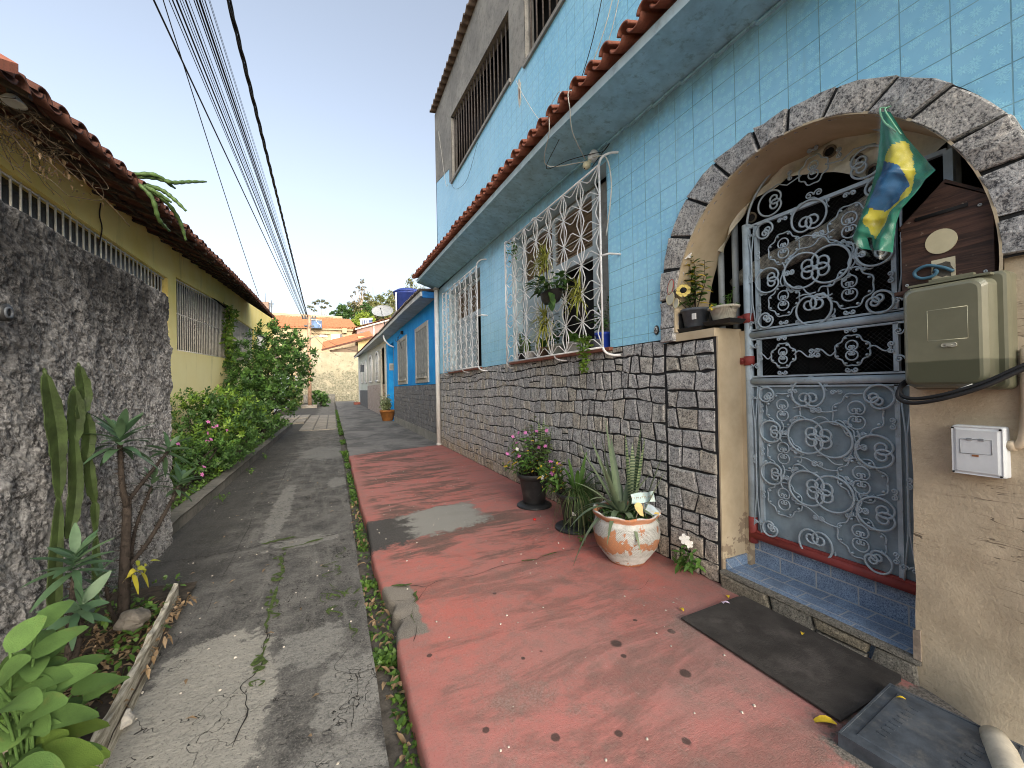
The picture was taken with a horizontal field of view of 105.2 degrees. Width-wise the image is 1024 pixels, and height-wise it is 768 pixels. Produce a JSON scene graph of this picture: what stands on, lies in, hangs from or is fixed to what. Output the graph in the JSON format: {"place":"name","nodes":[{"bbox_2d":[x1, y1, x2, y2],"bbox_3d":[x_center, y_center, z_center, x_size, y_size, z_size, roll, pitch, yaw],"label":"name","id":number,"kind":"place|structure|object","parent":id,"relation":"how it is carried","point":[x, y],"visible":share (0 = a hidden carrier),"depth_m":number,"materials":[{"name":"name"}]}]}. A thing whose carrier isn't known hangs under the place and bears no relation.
{"place":"outdoors","nodes":[
{"label":"outdoors","id":0,"kind":"place"},
{"bbox_2d":[0,581,196,767],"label":"planter soil","id":1,"kind":"structure","parent":0,"point":[158,592],"depth_m":2.10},
{"bbox_2d":[0,600,129,767],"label":"sage plant","id":2,"kind":"object","parent":1,"relation":"on","point":[47,723],"visible":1,"depth_m":1.16,"materials":[{"name":"green plant"}]},
{"bbox_2d":[21,523,116,695],"bbox_3d":[-1.954,0.994,1.744,0.273,0.718,0.548,-1,-1,-40],"label":"euphorbia plant","id":3,"kind":"object","parent":1,"relation":"on","point":[80,613],"visible":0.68,"depth_m":1.69,"materials":[{"name":"green plant"}]},
{"bbox_2d":[40,362,100,656],"bbox_3d":[-2.203,0.613,1.962,0.067,1.449,0.401,-1,0,-20],"label":"column cactus","id":4,"kind":"object","parent":1,"relation":"on","point":[61,432],"depth_m":1.95,"materials":[{"name":"plant"}]},
{"bbox_2d":[0,573,196,762],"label":"planter ground cover","id":5,"kind":"object","parent":1,"relation":"on","point":[117,641],"visible":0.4,"depth_m":2.01,"materials":[{"name":"green plant"}]},
{"bbox_2d":[113,607,150,631],"bbox_3d":[-2.013,1.251,2.084,0.143,0.103,0.142,-1,0,17],"label":"rock","id":6,"kind":"object","parent":5,"relation":"on","point":[132,620],"visible":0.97,"depth_m":2.05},
{"bbox_2d":[80,409,203,626],"bbox_3d":[-2.222,0.741,2.397,0.391,1.209,0.928,-1,0,-12],"label":"euphorbia plant","id":7,"kind":"object","parent":1,"relation":"on","point":[120,427],"visible":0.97,"depth_m":2.22,"materials":[{"name":"green plant"}]},
{"bbox_2d":[170,423,283,508],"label":"flowerbed soil","id":8,"kind":"structure","parent":0,"point":[200,480],"depth_m":5.55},
{"bbox_2d":[169,420,248,489],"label":"periwinkle clump","id":9,"kind":"object","parent":8,"relation":"on","point":[202,462],"visible":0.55,"depth_m":5.41,"materials":[{"name":"green plant"}]},
{"bbox_2d":[170,383,278,472],"bbox_3d":[-4.863,0.698,6.472,1.665,1.455,2.290,-1,0,-25],"label":"round hedge","id":10,"kind":"object","parent":8,"relation":"on","point":[234,422],"visible":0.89,"depth_m":6.40,"materials":[{"name":"green plant"}]},
{"bbox_2d":[171,421,289,510],"bbox_3d":[-6.242,1.381,9.042,0.946,0.156,12.723,-1,0,-25],"label":"bed ground cover","id":11,"kind":"object","parent":8,"relation":"on","point":[201,485],"visible":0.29,"depth_m":5.23,"materials":[{"name":"green plant"}]},
{"bbox_2d":[218,317,318,442],"bbox_3d":[-6.221,-0.177,9.900,2.020,3.263,2.430,-1,0,21],"label":"tall shrub","id":12,"kind":"object","parent":8,"relation":"on","point":[256,381],"visible":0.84,"depth_m":9.82,"materials":[{"name":"green plant"}]},
{"bbox_2d":[0,0,468,318],"label":"sky","id":13,"kind":"structure","parent":0,"point":[344,91],"materials":[{"name":"blue"}]},
{"bbox_2d":[105,402,388,767],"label":"road","id":14,"kind":"structure","parent":0,"point":[263,708],"depth_m":2.16,"materials":[{"name":"concrete"}]},
{"bbox_2d":[120,708,135,729],"bbox_3d":[-1.584,1.361,1.584,0.089,0.068,0.095,-1,-1,38],"label":"rock","id":15,"kind":"object","parent":14,"relation":"on","point":[128,717],"visible":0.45,"depth_m":1.58,"materials":[{"name":"stone"}]},
{"bbox_2d":[90,583,178,767],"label":"edging board","id":16,"kind":"object","parent":14,"relation":"on","point":[102,737],"visible":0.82,"depth_m":1.70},
{"bbox_2d":[184,457,412,763],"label":"dry leaf litter","id":17,"kind":"object","parent":14,"relation":"on","point":[400,735],"visible":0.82,"depth_m":2.11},
{"bbox_2d":[301,404,317,407],"bbox_3d":[-16.197,1.806,31.382,1.100,0.260,2.200,-1,0,-25],"label":"concrete pad","id":18,"kind":"object","parent":14,"relation":"on","point":[309,406],"visible":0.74,"depth_m":30.42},
{"bbox_2d":[302,314,326,404],"bbox_3d":[-15.514,-1.805,31.057,2.064,7.451,0.645,-1,0,10],"label":"utility pole","id":19,"kind":"object","parent":18,"relation":"on","point":[308,325],"visible":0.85,"depth_m":31.06,"materials":[{"name":"grey concrete"}]},
{"bbox_2d":[153,0,300,313],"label":"overhead cable","id":20,"kind":"object","parent":19,"relation":"attached to","point":[159,12],"visible":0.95,"depth_m":8.28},
{"bbox_2d":[169,0,301,312],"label":"overhead cable","id":21,"kind":"object","parent":19,"relation":"attached to","point":[216,112],"visible":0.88,"depth_m":7.87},
{"bbox_2d":[172,0,302,317],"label":"overhead cable","id":22,"kind":"object","parent":19,"relation":"attached to","point":[222,123],"visible":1,"depth_m":8.16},
{"bbox_2d":[180,0,295,294],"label":"overhead cable","id":23,"kind":"object","parent":19,"relation":"attached to","point":[225,117],"visible":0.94,"depth_m":8.03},
{"bbox_2d":[176,0,302,312],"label":"overhead cable","id":24,"kind":"object","parent":19,"relation":"attached to","point":[225,121],"visible":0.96,"depth_m":8.12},
{"bbox_2d":[185,0,305,318],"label":"overhead cable","id":25,"kind":"object","parent":19,"relation":"attached to","point":[232,124],"visible":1,"depth_m":8.19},
{"bbox_2d":[189,1,304,314],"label":"overhead cable","id":26,"kind":"object","parent":19,"relation":"attached to","point":[234,124],"visible":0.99,"depth_m":8.25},
{"bbox_2d":[202,0,293,276],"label":"overhead cable","id":27,"kind":"object","parent":19,"relation":"attached to","point":[239,113],"visible":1,"depth_m":8.05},
{"bbox_2d":[193,0,304,311],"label":"overhead cable","id":28,"kind":"object","parent":19,"relation":"attached to","point":[234,114],"visible":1,"depth_m":7.99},
{"bbox_2d":[196,0,305,313],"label":"overhead cable","id":29,"kind":"object","parent":19,"relation":"attached to","point":[238,120],"visible":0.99,"depth_m":8.14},
{"bbox_2d":[199,0,305,312],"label":"overhead cable","id":30,"kind":"object","parent":19,"relation":"attached to","point":[205,17],"visible":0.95,"depth_m":8.04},
{"bbox_2d":[204,0,301,297],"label":"overhead cable","id":31,"kind":"object","parent":19,"relation":"attached to","point":[243,118],"visible":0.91,"depth_m":8.11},
{"bbox_2d":[227,0,307,316],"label":"overhead cable","id":32,"kind":"object","parent":19,"relation":"attached to","point":[235,28],"visible":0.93,"depth_m":8.13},
{"bbox_2d":[312,390,331,406],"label":"green shrub","id":33,"kind":"object","parent":14,"relation":"on","point":[322,398],"visible":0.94,"depth_m":32.31,"materials":[{"name":"green plant"}]},
{"bbox_2d":[274,404,304,415],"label":"ground","id":34,"kind":"structure","parent":0,"point":[283,413],"depth_m":28.93,"materials":[{"name":"concrete"}]},
{"bbox_2d":[0,199,172,663],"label":"rough wall","id":35,"kind":"structure","parent":34,"relation":"on","point":[103,322],"depth_m":2.16,"materials":[{"name":"concrete"}]},
{"bbox_2d":[0,303,14,321],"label":"pipe stub","id":36,"kind":"object","parent":35,"relation":"attached to","point":[7,313],"visible":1,"depth_m":1.62,"materials":[{"name":"black plastic"}]},
{"bbox_2d":[170,422,291,535],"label":"kerb","id":37,"kind":"structure","parent":34,"relation":"on","point":[184,512],"depth_m":5.09,"materials":[{"name":"concrete"}]},
{"bbox_2d":[297,351,358,403],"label":"end wall","id":38,"kind":"structure","parent":34,"relation":"on","point":[336,375],"depth_m":45.66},
{"bbox_2d":[280,415,336,430],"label":"paving slabs","id":39,"kind":"structure","parent":0,"point":[310,423],"depth_m":16.57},
{"bbox_2d":[0,53,274,466],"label":"yellow house","id":40,"kind":"structure","parent":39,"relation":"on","point":[196,280],"depth_m":4.88,"materials":[{"name":"paint"}]},
{"bbox_2d":[0,88,27,110],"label":"eave lamp","id":41,"kind":"object","parent":40,"relation":"attached to","point":[17,103],"visible":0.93,"depth_m":2.53,"materials":[{"name":"white plastic"}]},
{"bbox_2d":[0,87,128,224],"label":"dry vine","id":42,"kind":"object","parent":40,"relation":"attached to","point":[41,155],"visible":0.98,"depth_m":2.79,"materials":[{"name":"brown plant"}]},
{"bbox_2d":[0,168,163,291],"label":"window","id":43,"kind":"structure","parent":40,"relation":"in","point":[12,195],"depth_m":4.13,"materials":[{"name":"metal"}]},
{"bbox_2d":[134,171,206,240],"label":"roof cactus","id":44,"kind":"object","parent":40,"relation":"on","point":[151,192],"visible":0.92,"depth_m":4.05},
{"bbox_2d":[176,279,225,357],"bbox_3d":[-6.604,-1.284,8.357,0.110,1.483,3.741,-1,0,-25],"label":"window","id":45,"kind":"structure","parent":40,"relation":"in","point":[199,326],"depth_m":7.99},
{"bbox_2d":[163,0,258,295],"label":"overhead cable","id":46,"kind":"object","parent":40,"relation":"attached to","point":[204,130],"visible":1,"depth_m":6.95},
{"bbox_2d":[219,302,239,367],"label":"window vine","id":47,"kind":"object","parent":40,"relation":"attached to","point":[229,338],"depth_m":9.69,"materials":[{"name":"green plant"}]},
{"bbox_2d":[233,319,251,362],"bbox_3d":[-8.226,-1.215,11.892,0.110,1.318,3.201,-1,0,-25],"label":"window","id":48,"kind":"structure","parent":40,"relation":"in","point":[241,328],"depth_m":11.74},
{"bbox_2d":[334,402,419,767],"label":"gutter","id":49,"kind":"object","parent":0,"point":[394,749],"visible":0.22,"depth_m":1.90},
{"bbox_2d":[334,410,421,767],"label":"gutter weeds","id":50,"kind":"object","parent":49,"relation":"on","point":[384,657],"visible":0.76,"depth_m":2.06,"materials":[{"name":"green plant"}]},
{"bbox_2d":[335,401,435,455],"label":"grey pavement","id":51,"kind":"structure","parent":0,"point":[367,430],"depth_m":11.55,"materials":[{"name":"concrete"}]},
{"bbox_2d":[354,350,367,407],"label":"white house","id":52,"kind":"structure","parent":51,"relation":"on","point":[363,383],"depth_m":30.85,"materials":[{"name":"paint"}]},
{"bbox_2d":[360,333,386,414],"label":"cream house","id":53,"kind":"structure","parent":51,"relation":"on","point":[374,347],"depth_m":21.32,"materials":[{"name":"paint"}]},
{"bbox_2d":[377,393,394,420],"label":"potted plant","id":54,"kind":"object","parent":51,"relation":"on","point":[387,412],"visible":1,"depth_m":16.14,"materials":[{"name":"green plant"}]},
{"bbox_2d":[376,288,436,442],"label":"blue house","id":55,"kind":"structure","parent":51,"relation":"on","point":[411,384],"depth_m":11.50,"materials":[{"name":"paint"}]},
{"bbox_2d":[372,305,392,324],"bbox_3d":[-5.331,-2.765,16.158,0.832,1.065,0.516,-1,0,-25],"label":"satellite dish","id":56,"kind":"object","parent":55,"relation":"on","point":[382,311],"visible":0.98,"depth_m":16.28,"materials":[{"name":"white metal"}]},
{"bbox_2d":[397,334,407,384],"bbox_3d":[-3.850,-0.799,13.706,0.105,1.620,1.940,-1,0,-25],"label":"window","id":57,"kind":"structure","parent":55,"relation":"in","point":[401,353],"depth_m":13.60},
{"bbox_2d":[392,288,416,315],"bbox_3d":[-4.428,-3.092,16.724,1.240,1.990,1.240,-1,0,-25],"label":"water tank","id":58,"kind":"object","parent":55,"relation":"on","point":[401,296],"visible":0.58,"depth_m":16.21,"materials":[{"name":"blue plastic"}]},
{"bbox_2d":[415,320,428,382],"bbox_3d":[-2.494,-0.826,10.753,0.105,1.580,1.680,-1,0,-25],"label":"window","id":59,"kind":"structure","parent":55,"relation":"in","point":[421,332],"depth_m":10.63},
{"bbox_2d":[349,445,976,767],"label":"red pavement","id":60,"kind":"structure","parent":0,"point":[624,688],"depth_m":1.93,"materials":[{"name":"paint"}]},
{"bbox_2d":[135,451,755,767],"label":"grit","id":61,"kind":"object","parent":60,"relation":"on","point":[338,762],"visible":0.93,"depth_m":2.06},
{"bbox_2d":[502,414,552,510],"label":"potted plant","id":62,"kind":"object","parent":60,"relation":"on","point":[532,468],"visible":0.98,"depth_m":4.18,"materials":[{"name":"green plant"}]},
{"bbox_2d":[537,452,605,542],"bbox_3d":[0.594,1.068,3.542,0.746,0.838,0.635,-1,0,30],"label":"potted plant","id":63,"kind":"object","parent":60,"relation":"on","point":[575,497],"visible":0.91,"depth_m":3.50,"materials":[{"name":"green plant"}]},
{"bbox_2d":[559,421,666,566],"bbox_3d":[0.719,0.811,2.961,0.756,1.062,0.669,-1,0,3],"label":"potted plant","id":64,"kind":"object","parent":60,"relation":"on","point":[624,536],"visible":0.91,"depth_m":2.81,"materials":[{"name":"green plant"}]},
{"bbox_2d":[630,491,655,515],"bbox_3d":[0.944,0.864,2.817,0.172,0.185,0.042,-1,0,1],"label":"plant sign","id":65,"kind":"object","parent":64,"relation":"in","point":[641,497],"visible":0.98,"depth_m":2.82,"materials":[{"name":"white plastic"}]},
{"bbox_2d":[671,534,705,574],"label":"wild flower","id":66,"kind":"object","parent":60,"relation":"on","point":[690,567],"visible":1,"depth_m":2.65,"materials":[{"name":"green plant"}]},
{"bbox_2d":[412,0,1023,685],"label":"tiled house","id":67,"kind":"structure","parent":60,"relation":"on","point":[704,118],"depth_m":2.96,"materials":[{"name":"blue tile"}]},
{"bbox_2d":[448,267,482,373],"bbox_3d":[-0.796,-1.084,7.410,0.350,1.698,1.980,-1,0,-25],"label":"window","id":68,"kind":"structure","parent":67,"relation":"in","point":[469,359],"depth_m":7.62,"materials":[{"name":"white metal"}]},
{"bbox_2d":[454,23,506,171],"bbox_3d":[-0.581,-4.747,6.621,0.020,1.268,2.780,-1,0,-25],"label":"upper window","id":69,"kind":"structure","parent":67,"relation":"in","point":[505,23],"depth_m":6.61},
{"bbox_2d":[523,302,556,349],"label":"variegated plant","id":70,"kind":"object","parent":67,"relation":"attached to","point":[543,311],"visible":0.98,"depth_m":4.13,"materials":[{"name":"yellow plant"}]},
{"bbox_2d":[530,0,557,47],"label":"upper window","id":71,"kind":"structure","parent":67,"relation":"in","point":[530,0],"depth_m":4.71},
{"bbox_2d":[525,270,573,310],"bbox_3d":[0.385,-0.921,4.012,0.536,0.441,0.559,-1,0,10],"label":"hanging planter","id":72,"kind":"object","parent":67,"relation":"hanging from","point":[552,296],"visible":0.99,"depth_m":3.88,"materials":[{"name":"black plastic"}]},
{"bbox_2d":[527,238,554,285],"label":"variegated plant","id":73,"kind":"object","parent":72,"relation":"on","point":[543,259],"visible":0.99,"depth_m":4.08,"materials":[{"name":"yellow plant"}]},
{"bbox_2d":[547,315,565,353],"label":"potted plant","id":74,"kind":"object","parent":67,"relation":"on","point":[558,350],"visible":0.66,"depth_m":4.34,"materials":[{"name":"green plant"}]},
{"bbox_2d":[509,162,618,364],"bbox_3d":[0.549,-1.131,4.479,0.350,1.698,2.130,-1,0,-25],"label":"window","id":75,"kind":"structure","parent":67,"relation":"in","point":[590,187],"depth_m":4.38,"materials":[{"name":"white metal"}]},
{"bbox_2d":[567,331,580,351],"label":"potted plant","id":76,"kind":"object","parent":67,"relation":"on","point":[572,338],"visible":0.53,"depth_m":4.05,"materials":[{"name":"green plant"}]},
{"bbox_2d":[560,270,587,319],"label":"variegated plant","id":77,"kind":"object","parent":67,"relation":"attached to","point":[578,298],"visible":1,"depth_m":3.60,"materials":[{"name":"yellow plant"}]},
{"bbox_2d":[574,334,601,373],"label":"trailing plant","id":78,"kind":"object","parent":67,"relation":"on","point":[591,344],"visible":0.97,"depth_m":3.56,"materials":[{"name":"green plant"}]},
{"bbox_2d":[589,296,609,347],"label":"potted plant","id":79,"kind":"object","parent":67,"relation":"on","point":[606,338],"visible":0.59,"depth_m":3.59,"materials":[{"name":"green plant"}]},
{"bbox_2d":[677,325,715,332],"bbox_3d":[1.285,-0.377,2.742,0.161,0.028,0.217,-1,0,-25],"label":"plant tray","id":80,"kind":"object","parent":67,"relation":"on","point":[694,328],"visible":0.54,"depth_m":2.67,"materials":[{"name":"black plastic"}]},
{"bbox_2d":[673,232,712,327],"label":"potted plant","id":81,"kind":"object","parent":80,"relation":"on","point":[694,316],"visible":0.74,"depth_m":2.69,"materials":[{"name":"green plant"}]},
{"bbox_2d":[666,279,685,308],"bbox_3d":[1.160,-0.621,2.750,0.088,0.239,0.157,0,-1,-61],"label":"butterfly ornament","id":82,"kind":"object","parent":81,"relation":"in","point":[670,300],"visible":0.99,"depth_m":2.77,"materials":[{"name":"white plastic"}]},
{"bbox_2d":[718,252,725,327],"bbox_3d":[1.510,-0.690,2.822,0.040,0.760,0.042,-1,0,-25],"label":"security bar","id":83,"kind":"object","parent":67,"relation":"attached to","point":[721,282],"visible":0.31,"depth_m":2.81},
{"bbox_2d":[702,317,745,326],"bbox_3d":[1.376,-0.398,2.544,0.161,0.028,0.202,-1,0,-25],"label":"plant tray","id":84,"kind":"object","parent":67,"relation":"on","point":[724,322],"visible":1,"depth_m":2.49,"materials":[{"name":"black plastic"}]},
{"bbox_2d":[707,287,739,319],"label":"potted plant","id":85,"kind":"object","parent":84,"relation":"on","point":[721,311],"visible":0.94,"depth_m":2.49,"materials":[{"name":"green plant"}]},
{"bbox_2d":[731,224,739,328],"bbox_3d":[1.555,-0.741,2.723,0.040,0.860,0.042,-1,0,-25],"label":"security bar","id":86,"kind":"object","parent":67,"relation":"attached to","point":[735,262],"visible":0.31,"depth_m":2.71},
{"bbox_2d":[718,130,945,252],"bbox_3d":[1.709,-1.123,2.279,0.081,0.463,1.161,-1,0,-25],"label":"canvas strip","id":87,"kind":"object","parent":67,"relation":"attached to","point":[924,145],"visible":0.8,"depth_m":2.11,"materials":[{"name":"fabric"}]},
{"bbox_2d":[737,129,955,594],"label":"metal gate","id":88,"kind":"structure","parent":67,"relation":"attached to","point":[830,475],"depth_m":2.16,"materials":[{"name":"metal"}]},
{"bbox_2d":[729,192,869,285],"bbox_3d":[1.855,-0.915,2.494,0.143,0.368,0.998,-1,0,-25],"label":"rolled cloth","id":89,"kind":"object","parent":88,"relation":"attached to","point":[835,234],"visible":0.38,"depth_m":2.42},
{"bbox_2d":[853,105,934,251],"bbox_3d":[1.590,-0.857,1.649,0.111,0.679,0.289,-1,0,-25],"label":"flag in bag","id":90,"kind":"object","parent":67,"relation":"hanging from","point":[905,169],"visible":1,"depth_m":1.65,"materials":[{"name":"fabric"}]},
{"bbox_2d":[913,628,921,660],"bbox_3d":[1.754,1.108,1.681,0.072,0.130,0.024,-1,0,-25],"label":"skirting chip","id":91,"kind":"object","parent":67,"relation":"on","point":[917,653],"visible":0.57,"depth_m":1.66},
{"bbox_2d":[947,143,961,182],"bbox_3d":[1.996,-0.767,1.761,0.040,0.760,0.042,-1,0,-25],"label":"security bar","id":92,"kind":"object","parent":67,"relation":"attached to","point":[958,168],"depth_m":1.74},
{"bbox_2d":[681,596,900,721],"bbox_3d":[1.313,1.276,1.922,0.512,0.007,0.745,-1,0,-25],"label":"doormat","id":93,"kind":"object","parent":60,"relation":"on","point":[836,680],"visible":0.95,"depth_m":1.83,"materials":[{"name":"rubber"}]},
{"bbox_2d":[838,683,1023,767],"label":"inspection cover","id":94,"kind":"object","parent":60,"relation":"on","point":[886,727],"visible":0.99,"depth_m":1.37,"materials":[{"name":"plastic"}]},
{"bbox_2d":[910,255,1023,745],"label":"gate pier","id":95,"kind":"structure","parent":60,"relation":"on","point":[968,542],"depth_m":1.52,"materials":[{"name":"beige paint"}]},
{"bbox_2d":[894,179,998,297],"bbox_3d":[1.817,-0.606,1.612,0.245,0.449,0.292,-1,0,-25],"label":"mailbox","id":96,"kind":"object","parent":95,"relation":"attached to","point":[949,224],"visible":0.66,"depth_m":1.56,"materials":[{"name":"brown wood"}]},
{"bbox_2d":[912,264,954,279],"bbox_3d":[1.715,-0.461,1.596,0.016,0.062,0.124,-1,0,-25],"label":"cable loop","id":97,"kind":"object","parent":96,"relation":"hanging from","point":[934,274],"visible":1,"depth_m":1.60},
{"bbox_2d":[903,270,1018,389],"bbox_3d":[1.702,-0.196,1.502,0.197,0.437,0.265,-1,0,-25],"label":"meter box","id":98,"kind":"object","parent":95,"relation":"attached to","point":[960,330],"visible":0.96,"depth_m":1.43,"materials":[{"name":"plastic"}]},
{"bbox_2d":[895,367,1023,404],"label":"black cable","id":99,"kind":"object","parent":98,"relation":"attached to","point":[981,387],"visible":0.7,"depth_m":1.42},
{"bbox_2d":[897,363,1023,400],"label":"black cable","id":100,"kind":"object","parent":98,"relation":"attached to","point":[961,389],"visible":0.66,"depth_m":1.43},
{"bbox_2d":[951,424,1010,478],"bbox_3d":[1.772,0.253,1.485,0.068,0.190,0.138,-1,0,-25],"label":"junction box","id":101,"kind":"object","parent":95,"relation":"attached to","point":[979,450],"visible":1,"depth_m":1.46,"materials":[{"name":"white plastic"}]},
{"bbox_2d":[1006,348,1023,450],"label":"conduit","id":102,"kind":"object","parent":95,"relation":"attached to","point":[1016,445],"visible":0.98,"depth_m":1.39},
{"bbox_2d":[979,725,1023,767],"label":"drain pipe","id":103,"kind":"object","parent":60,"relation":"on","point":[1001,750],"visible":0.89,"depth_m":1.29,"materials":[{"name":"white plastic"}]},
{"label":"hill","id":104,"kind":"structure","parent":0,"visible":0},
{"bbox_2d":[272,313,341,328],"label":"tan house","id":105,"kind":"structure","parent":104,"relation":"on","point":[299,315],"depth_m":72.75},
{"bbox_2d":[273,316,355,374],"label":"beige house","id":106,"kind":"structure","parent":104,"relation":"on","point":[300,323],"depth_m":67.90,"materials":[{"name":"white paint"}]},
{"bbox_2d":[329,303,353,319],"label":"hill tree","id":107,"kind":"object","parent":104,"relation":"on","point":[347,313],"visible":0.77,"depth_m":107.92,"materials":[{"name":"green plant"}]},
{"bbox_2d":[321,331,372,351],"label":"roof","id":108,"kind":"structure","parent":104,"relation":"on","point":[361,340],"depth_m":56.26,"materials":[{"name":"tile"}]},
{"bbox_2d":[350,278,366,309],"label":"tall thin tree","id":109,"kind":"object","parent":104,"relation":"on","point":[359,290],"visible":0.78,"depth_m":107.64,"materials":[{"name":"green plant"}]},
{"bbox_2d":[351,310,375,326],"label":"bamboo clump","id":110,"kind":"object","parent":104,"relation":"on","point":[356,320],"visible":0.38,"depth_m":93.28,"materials":[{"name":"green plant"}]},
{"bbox_2d":[352,317,390,345],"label":"house","id":111,"kind":"structure","parent":104,"relation":"on","point":[374,328],"depth_m":61.73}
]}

